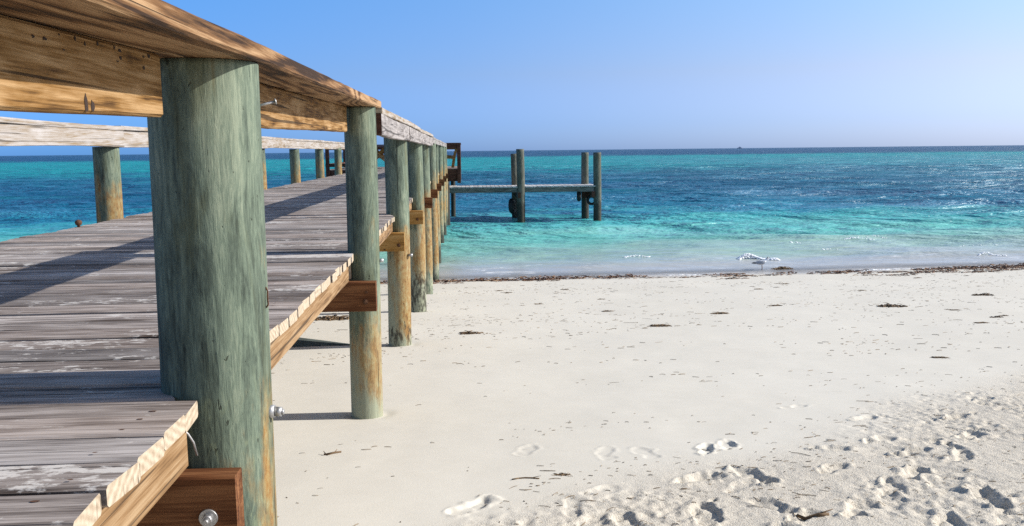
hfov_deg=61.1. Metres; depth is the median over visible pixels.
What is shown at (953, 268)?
seaweed wrack
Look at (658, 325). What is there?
seaweed clump
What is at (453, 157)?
bench
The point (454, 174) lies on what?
viewing platform
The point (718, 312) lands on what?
seaweed clump
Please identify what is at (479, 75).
sky
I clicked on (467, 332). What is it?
seaweed clump
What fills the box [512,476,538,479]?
twig
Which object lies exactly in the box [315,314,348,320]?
seaweed clump
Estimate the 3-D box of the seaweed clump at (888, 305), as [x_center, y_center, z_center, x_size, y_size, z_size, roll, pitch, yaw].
[4.711,0.524,10.694,0.382,0.046,0.270,0,7,7]
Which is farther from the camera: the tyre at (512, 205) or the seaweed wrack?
the tyre at (512, 205)
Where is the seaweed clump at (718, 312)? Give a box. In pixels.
[710,311,729,313]
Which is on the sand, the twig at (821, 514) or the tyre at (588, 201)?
the twig at (821, 514)
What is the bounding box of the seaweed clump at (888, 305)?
[878,303,907,307]
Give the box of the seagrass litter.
[273,274,1023,525]
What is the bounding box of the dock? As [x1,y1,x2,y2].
[450,149,600,222]
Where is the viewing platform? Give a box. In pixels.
[325,143,460,224]
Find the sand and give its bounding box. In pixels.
[271,264,1023,525]
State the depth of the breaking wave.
20.05 m
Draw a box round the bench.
[447,149,456,167]
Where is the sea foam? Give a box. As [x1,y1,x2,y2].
[623,235,1006,275]
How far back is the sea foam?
20.37 m
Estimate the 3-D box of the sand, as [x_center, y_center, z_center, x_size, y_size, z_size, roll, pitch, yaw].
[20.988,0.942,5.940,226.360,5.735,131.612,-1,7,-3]
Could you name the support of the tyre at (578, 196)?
hanging from the dock
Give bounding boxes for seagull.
[752,257,767,270]
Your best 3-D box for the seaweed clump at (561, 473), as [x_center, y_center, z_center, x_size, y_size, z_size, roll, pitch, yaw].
[0.220,0.940,3.857,0.111,0.012,0.072,1,8,14]
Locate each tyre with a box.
[508,192,515,213]
[577,192,580,200]
[586,196,592,205]
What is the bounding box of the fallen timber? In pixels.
[292,337,349,346]
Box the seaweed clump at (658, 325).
[647,324,670,326]
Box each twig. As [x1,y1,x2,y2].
[323,449,340,454]
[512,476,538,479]
[796,509,832,520]
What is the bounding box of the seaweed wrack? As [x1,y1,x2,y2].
[380,263,1023,283]
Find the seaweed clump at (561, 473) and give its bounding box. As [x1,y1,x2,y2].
[553,472,570,475]
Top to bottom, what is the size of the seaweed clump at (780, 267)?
0.057 m
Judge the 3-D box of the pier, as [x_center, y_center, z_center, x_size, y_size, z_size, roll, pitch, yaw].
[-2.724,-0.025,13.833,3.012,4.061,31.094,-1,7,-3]
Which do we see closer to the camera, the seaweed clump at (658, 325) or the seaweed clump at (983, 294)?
the seaweed clump at (658, 325)
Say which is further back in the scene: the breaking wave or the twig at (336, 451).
the breaking wave
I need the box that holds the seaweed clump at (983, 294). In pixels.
[972,293,995,295]
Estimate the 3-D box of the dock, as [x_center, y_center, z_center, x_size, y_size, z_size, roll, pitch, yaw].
[0.448,-1.607,31.454,5.422,5.016,1.750,-1,7,-3]
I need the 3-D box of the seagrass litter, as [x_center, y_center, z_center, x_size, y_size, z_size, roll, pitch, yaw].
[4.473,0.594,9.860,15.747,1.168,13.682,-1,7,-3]
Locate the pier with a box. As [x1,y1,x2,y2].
[0,0,447,525]
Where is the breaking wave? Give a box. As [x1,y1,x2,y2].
[736,253,779,259]
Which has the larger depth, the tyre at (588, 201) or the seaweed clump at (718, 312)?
the tyre at (588, 201)
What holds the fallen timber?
on the sand
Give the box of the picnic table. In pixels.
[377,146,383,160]
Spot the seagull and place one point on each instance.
(761, 262)
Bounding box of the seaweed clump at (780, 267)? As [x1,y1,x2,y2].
[771,266,792,269]
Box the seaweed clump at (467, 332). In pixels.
[459,330,482,334]
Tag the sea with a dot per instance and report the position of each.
(694, 210)
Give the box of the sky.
[0,0,1023,155]
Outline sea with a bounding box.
[0,145,1023,279]

